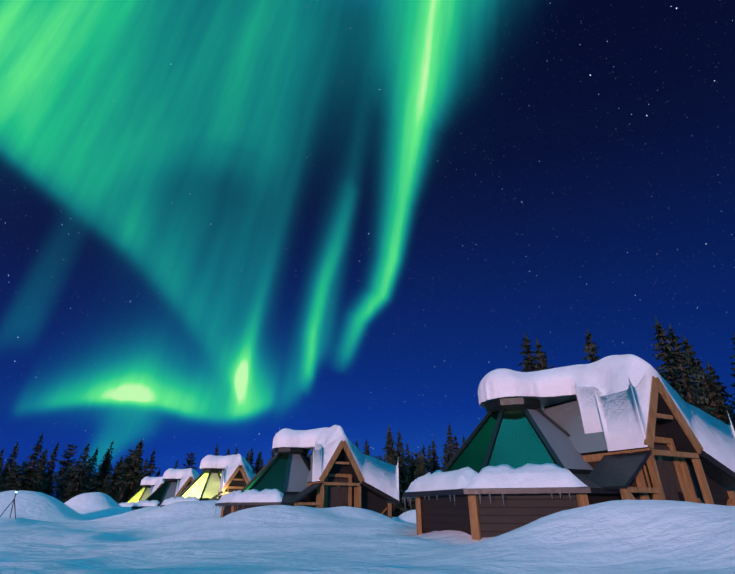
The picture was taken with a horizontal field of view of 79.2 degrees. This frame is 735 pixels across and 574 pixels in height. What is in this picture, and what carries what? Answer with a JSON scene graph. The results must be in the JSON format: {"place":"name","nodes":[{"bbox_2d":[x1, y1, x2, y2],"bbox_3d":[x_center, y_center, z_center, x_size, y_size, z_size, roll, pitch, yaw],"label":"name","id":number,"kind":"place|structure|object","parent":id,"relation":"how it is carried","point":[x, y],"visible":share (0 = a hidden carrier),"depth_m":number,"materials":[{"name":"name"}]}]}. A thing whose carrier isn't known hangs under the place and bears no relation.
{"place":"outdoors","nodes":[
{"label":"outdoors","id":0,"kind":"place"},
{"bbox_2d":[0,0,488,462],"bbox_3d":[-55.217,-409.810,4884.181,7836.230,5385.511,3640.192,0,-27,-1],"label":"aurora","id":1,"kind":"object","parent":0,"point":[112,112],"visible":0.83,"depth_m":5152.86},
{"bbox_2d":[0,490,734,573],"bbox_3d":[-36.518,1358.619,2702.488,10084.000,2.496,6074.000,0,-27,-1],"label":"snow ground","id":2,"kind":"structure","parent":0,"point":[88,533],"depth_m":6.78,"materials":[{"name":"white snow"}]},
{"bbox_2d":[0,448,4,490],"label":"spruce","id":3,"kind":"object","parent":2,"relation":"on","point":[1,458],"visible":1,"depth_m":63.96,"materials":[{"name":"green plant"}]},
{"bbox_2d":[0,463,8,483],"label":"spruce","id":4,"kind":"object","parent":2,"relation":"on","point":[4,474],"visible":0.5,"depth_m":80.88,"materials":[{"name":"green plant"}]},
{"bbox_2d":[1,462,15,489],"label":"spruce","id":5,"kind":"object","parent":2,"relation":"on","point":[13,472],"visible":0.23,"depth_m":68.75,"materials":[{"name":"green plant"}]},
{"bbox_2d":[0,490,18,518],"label":"tripod","id":6,"kind":"object","parent":2,"relation":"on","point":[15,492],"visible":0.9,"depth_m":21.39,"materials":[{"name":"black metal"}]},
{"bbox_2d":[1,441,18,478],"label":"spruce","id":7,"kind":"object","parent":2,"relation":"on","point":[15,452],"visible":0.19,"depth_m":86.19,"materials":[{"name":"green plant"}]},
{"bbox_2d":[0,462,23,491],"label":"spruce","id":8,"kind":"object","parent":2,"relation":"on","point":[14,479],"visible":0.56,"depth_m":56.28,"materials":[{"name":"green plant"}]},
{"bbox_2d":[11,460,27,482],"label":"spruce","id":9,"kind":"object","parent":2,"relation":"on","point":[22,464],"visible":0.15,"depth_m":80.26,"materials":[{"name":"green plant"}]},
{"bbox_2d":[8,433,43,491],"bbox_3d":[-43.583,24.177,57.538,4.812,10.486,4.869,-10,-29,17],"label":"spruce","id":10,"kind":"object","parent":2,"relation":"on","point":[27,481],"visible":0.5,"depth_m":57.65,"materials":[{"name":"green plant"}]},
{"bbox_2d":[31,451,45,491],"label":"spruce","id":11,"kind":"object","parent":2,"relation":"on","point":[40,467],"visible":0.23,"depth_m":61.44,"materials":[{"name":"green plant"}]},
{"bbox_2d":[32,449,47,492],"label":"spruce","id":12,"kind":"object","parent":2,"relation":"on","point":[44,466],"visible":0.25,"depth_m":62.71,"materials":[{"name":"green plant"}]},
{"bbox_2d":[42,474,53,495],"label":"spruce","id":13,"kind":"object","parent":2,"relation":"on","point":[49,485],"visible":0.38,"depth_m":59.37,"materials":[{"name":"green plant"}]},
{"bbox_2d":[45,442,59,491],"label":"spruce","id":14,"kind":"object","parent":2,"relation":"on","point":[54,456],"visible":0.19,"depth_m":99.31,"materials":[{"name":"green plant"}]},
{"bbox_2d":[45,472,59,496],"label":"spruce","id":15,"kind":"object","parent":2,"relation":"on","point":[53,480],"visible":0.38,"depth_m":66.03,"materials":[{"name":"green plant"}]},
{"bbox_2d":[53,467,67,498],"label":"spruce","id":16,"kind":"object","parent":2,"relation":"on","point":[59,482],"visible":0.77,"depth_m":68.16,"materials":[{"name":"green plant"}]},
{"bbox_2d":[53,443,77,499],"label":"spruce","id":17,"kind":"object","parent":2,"relation":"on","point":[65,455],"visible":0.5,"depth_m":82.70,"materials":[{"name":"green plant"}]},
{"bbox_2d":[57,467,77,500],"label":"spruce","id":18,"kind":"object","parent":2,"relation":"on","point":[68,479],"visible":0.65,"depth_m":63.76,"materials":[{"name":"green plant"}]},
{"bbox_2d":[59,463,76,488],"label":"spruce","id":19,"kind":"object","parent":2,"relation":"on","point":[70,465],"visible":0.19,"depth_m":77.64,"materials":[{"name":"green plant"}]},
{"bbox_2d":[58,453,81,501],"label":"spruce","id":20,"kind":"object","parent":2,"relation":"on","point":[72,478],"visible":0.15,"depth_m":68.26,"materials":[{"name":"green plant"}]},
{"bbox_2d":[62,442,90,502],"bbox_3d":[-36.405,24.403,56.293,3.509,9.339,3.707,-18,-32,32],"label":"spruce","id":21,"kind":"object","parent":2,"relation":"on","point":[78,483],"visible":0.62,"depth_m":56.03,"materials":[{"name":"green plant"}]},
{"bbox_2d":[71,456,91,493],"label":"spruce","id":22,"kind":"object","parent":2,"relation":"on","point":[89,473],"visible":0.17,"depth_m":63.85,"materials":[{"name":"green plant"}]},
{"bbox_2d":[84,447,98,489],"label":"spruce","id":23,"kind":"object","parent":2,"relation":"on","point":[94,456],"visible":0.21,"depth_m":86.67,"materials":[{"name":"green plant"}]},
{"bbox_2d":[85,439,113,494],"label":"spruce","id":24,"kind":"object","parent":2,"relation":"on","point":[105,468],"visible":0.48,"depth_m":59.32,"materials":[{"name":"green plant"}]},
{"bbox_2d":[97,477,110,493],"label":"spruce","id":25,"kind":"object","parent":2,"relation":"on","point":[103,489],"visible":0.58,"depth_m":54.68,"materials":[{"name":"green plant"}]},
{"bbox_2d":[108,456,122,499],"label":"spruce","id":26,"kind":"object","parent":2,"relation":"on","point":[109,492],"visible":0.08,"depth_m":69.31,"materials":[{"name":"green plant"}]},
{"bbox_2d":[107,461,124,498],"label":"spruce","id":27,"kind":"object","parent":2,"relation":"on","point":[118,467],"visible":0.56,"depth_m":64.34,"materials":[{"name":"green plant"}]},
{"bbox_2d":[114,456,129,499],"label":"spruce","id":28,"kind":"object","parent":2,"relation":"on","point":[118,473],"visible":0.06,"depth_m":63.60,"materials":[{"name":"green plant"}]},
{"bbox_2d":[114,456,135,503],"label":"spruce","id":29,"kind":"object","parent":2,"relation":"on","point":[119,471],"visible":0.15,"depth_m":59.08,"materials":[{"name":"green plant"}]},
{"bbox_2d":[117,449,136,501],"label":"spruce","id":30,"kind":"object","parent":2,"relation":"on","point":[130,459],"visible":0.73,"depth_m":57.59,"materials":[{"name":"green plant"}]},
{"bbox_2d":[113,440,142,502],"bbox_3d":[-32.269,25.925,60.826,4.706,10.054,4.762,-6,-28,12],"label":"spruce","id":31,"kind":"object","parent":2,"relation":"on","point":[134,469],"visible":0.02,"depth_m":61.69,"materials":[{"name":"green plant"}]},
{"bbox_2d":[115,439,143,503],"bbox_3d":[-29.959,24.293,57.006,4.250,9.396,4.200,0,-28,-1],"label":"spruce","id":32,"kind":"object","parent":2,"relation":"on","point":[127,491],"visible":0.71,"depth_m":56.75,"materials":[{"name":"green plant"}]},
{"bbox_2d":[128,458,148,497],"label":"spruce","id":33,"kind":"object","parent":2,"relation":"on","point":[137,487],"visible":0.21,"depth_m":56.79,"materials":[{"name":"green plant"}]},
{"bbox_2d":[119,476,163,506],"bbox_3d":[-23.116,22.639,47.108,6.369,4.671,5.998,13,-29,-24],"label":"cabin","id":34,"kind":"object","parent":2,"relation":"on","point":[150,485],"visible":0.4,"depth_m":46.36,"materials":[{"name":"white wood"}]},
{"bbox_2d":[134,449,158,492],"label":"spruce","id":35,"kind":"object","parent":2,"relation":"on","point":[151,465],"visible":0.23,"depth_m":56.17,"materials":[{"name":"green plant"}]},
{"bbox_2d":[132,468,198,509],"bbox_3d":[-16.388,17.914,37.709,6.369,4.671,5.998,13,-29,-24],"label":"cabin","id":36,"kind":"object","parent":2,"relation":"on","point":[176,483],"visible":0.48,"depth_m":36.63,"materials":[{"name":"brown wood"}]},
{"bbox_2d":[182,452,196,469],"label":"spruce","id":37,"kind":"object","parent":2,"relation":"on","point":[189,462],"visible":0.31,"depth_m":88.91,"materials":[{"name":"green plant"}]},
{"bbox_2d":[159,454,255,506],"bbox_3d":[-9.661,13.188,28.311,6.369,4.671,5.998,13,-29,-24],"label":"cabin","id":38,"kind":"object","parent":2,"relation":"on","point":[218,477],"visible":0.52,"depth_m":27.05,"materials":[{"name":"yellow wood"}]},
{"bbox_2d":[214,443,219,455],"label":"spruce","id":39,"kind":"object","parent":2,"relation":"on","point":[217,452],"visible":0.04,"depth_m":70.79,"materials":[{"name":"green plant"}]},
{"bbox_2d":[248,447,255,472],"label":"spruce","id":40,"kind":"object","parent":2,"relation":"on","point":[251,460],"visible":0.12,"depth_m":66.44,"materials":[{"name":"green plant"}]},
{"bbox_2d":[252,454,260,473],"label":"spruce","id":41,"kind":"object","parent":2,"relation":"on","point":[257,465],"visible":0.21,"depth_m":69.67,"materials":[{"name":"green plant"}]},
{"bbox_2d":[253,451,262,471],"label":"spruce","id":42,"kind":"object","parent":2,"relation":"on","point":[260,461],"visible":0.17,"depth_m":81.73,"materials":[{"name":"green plant"}]},
{"bbox_2d":[213,425,398,517],"bbox_3d":[-2.923,8.449,18.863,6.369,4.671,5.998,13,-29,-24],"label":"cabin","id":43,"kind":"object","parent":2,"relation":"on","point":[338,468],"visible":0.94,"depth_m":17.43,"materials":[{"name":"brown wood"}]},
{"bbox_2d":[362,439,369,455],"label":"spruce","id":44,"kind":"object","parent":2,"relation":"on","point":[366,449],"visible":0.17,"depth_m":64.11,"materials":[{"name":"green plant"}]},
{"bbox_2d":[382,436,392,461],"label":"spruce","id":45,"kind":"object","parent":2,"relation":"on","point":[384,460],"visible":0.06,"depth_m":56.09,"materials":[{"name":"green plant"}]},
{"bbox_2d":[383,426,409,516],"bbox_3d":[2.663,20.079,48.848,4.880,9.683,4.823,-12,-28,20],"label":"spruce","id":46,"kind":"object","parent":2,"relation":"on","point":[391,451],"visible":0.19,"depth_m":49.23,"materials":[{"name":"green plant"}]},
{"bbox_2d":[390,454,408,516],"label":"spruce","id":47,"kind":"object","parent":2,"relation":"on","point":[394,510],"visible":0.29,"depth_m":44.85,"materials":[{"name":"green plant"}]},
{"bbox_2d":[394,454,407,514],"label":"spruce","id":48,"kind":"object","parent":2,"relation":"on","point":[401,488],"visible":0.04,"depth_m":47.98,"materials":[{"name":"green plant"}]},
{"bbox_2d":[394,431,414,512],"bbox_3d":[3.737,20.438,49.225,4.141,9.244,4.092,22,-33,-39],"label":"spruce","id":49,"kind":"object","parent":2,"relation":"on","point":[400,450],"visible":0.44,"depth_m":49.40,"materials":[{"name":"green plant"}]},
{"bbox_2d":[403,443,410,484],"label":"spruce","id":50,"kind":"object","parent":2,"relation":"on","point":[408,457],"visible":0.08,"depth_m":60.00,"materials":[{"name":"green plant"}]},
{"bbox_2d":[408,463,415,478],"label":"spruce","id":51,"kind":"object","parent":2,"relation":"on","point":[414,465],"visible":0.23,"depth_m":53.26,"materials":[{"name":"green plant"}]},
{"bbox_2d":[406,452,422,487],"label":"spruce","id":52,"kind":"object","parent":2,"relation":"on","point":[416,454],"visible":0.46,"depth_m":52.09,"materials":[{"name":"green plant"}]},
{"bbox_2d":[409,450,426,508],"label":"spruce","id":53,"kind":"object","parent":2,"relation":"on","point":[420,468],"visible":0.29,"depth_m":47.51,"materials":[{"name":"green plant"}]},
{"bbox_2d":[414,443,429,509],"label":"spruce","id":54,"kind":"object","parent":2,"relation":"on","point":[423,452],"visible":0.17,"depth_m":50.51,"materials":[{"name":"green plant"}]},
{"bbox_2d":[425,445,433,472],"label":"spruce","id":55,"kind":"object","parent":2,"relation":"on","point":[428,455],"visible":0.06,"depth_m":69.56,"materials":[{"name":"green plant"}]},
{"bbox_2d":[427,440,440,471],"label":"spruce","id":56,"kind":"object","parent":2,"relation":"on","point":[432,459],"visible":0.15,"depth_m":54.30,"materials":[{"name":"green plant"}]},
{"bbox_2d":[439,443,449,470],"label":"spruce","id":57,"kind":"object","parent":2,"relation":"on","point":[446,458],"visible":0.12,"depth_m":53.36,"materials":[{"name":"green plant"}]},
{"bbox_2d":[442,422,455,469],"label":"spruce","id":58,"kind":"object","parent":2,"relation":"on","point":[450,438],"visible":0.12,"depth_m":54.07,"materials":[{"name":"green plant"}]},
{"bbox_2d":[450,435,459,456],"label":"spruce","id":59,"kind":"object","parent":2,"relation":"on","point":[456,445],"visible":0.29,"depth_m":43.70,"materials":[{"name":"green plant"}]},
{"bbox_2d":[518,333,539,371],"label":"spruce","id":60,"kind":"object","parent":2,"relation":"on","point":[526,346],"visible":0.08,"depth_m":34.49,"materials":[{"name":"green plant"}]},
{"bbox_2d":[531,337,553,411],"bbox_3d":[10.809,7.874,25.539,5.134,10.640,5.195,6,-27,-13],"label":"spruce","id":61,"kind":"object","parent":2,"relation":"on","point":[542,364],"visible":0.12,"depth_m":27.14,"materials":[{"name":"green plant"}]},
{"bbox_2d":[402,354,734,540],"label":"cabin","id":62,"kind":"object","parent":2,"relation":"on","point":[620,427],"visible":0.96,"depth_m":9.02,"materials":[{"name":"brown wood"}]},
{"bbox_2d":[582,328,599,362],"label":"spruce","id":63,"kind":"object","parent":2,"relation":"on","point":[592,350],"visible":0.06,"depth_m":32.35,"materials":[{"name":"green plant"}]},
{"bbox_2d":[659,324,718,415],"bbox_3d":[17.152,6.841,23.477,5.183,10.576,5.245,-22,-33,39],"label":"spruce","id":64,"kind":"object","parent":2,"relation":"on","point":[678,360],"visible":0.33,"depth_m":24.16,"materials":[{"name":"green plant"}]},
{"bbox_2d":[652,317,734,492],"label":"spruce","id":65,"kind":"object","parent":2,"relation":"on","point":[664,354],"visible":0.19,"depth_m":25.67,"materials":[{"name":"green plant"}]},
{"bbox_2d":[682,333,734,429],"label":"spruce","id":66,"kind":"object","parent":2,"relation":"on","point":[688,348],"visible":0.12,"depth_m":29.02,"materials":[{"name":"green plant"}]},
{"bbox_2d":[691,356,734,430],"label":"spruce","id":67,"kind":"object","parent":2,"relation":"on","point":[720,413],"visible":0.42,"depth_m":27.01,"materials":[{"name":"green plant"}]},
{"bbox_2d":[705,359,734,424],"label":"spruce","id":68,"kind":"object","parent":2,"relation":"on","point":[715,377],"visible":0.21,"depth_m":32.54,"materials":[{"name":"green plant"}]},
{"bbox_2d":[729,333,734,405],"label":"spruce","id":69,"kind":"object","parent":2,"relation":"on","point":[733,369],"visible":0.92,"depth_m":27.97,"materials":[{"name":"green plant"}]},
{"bbox_2d":[0,0,734,498],"label":"sky","id":70,"kind":"structure","parent":0,"point":[578,172],"materials":[{"name":"blue"}]}
]}

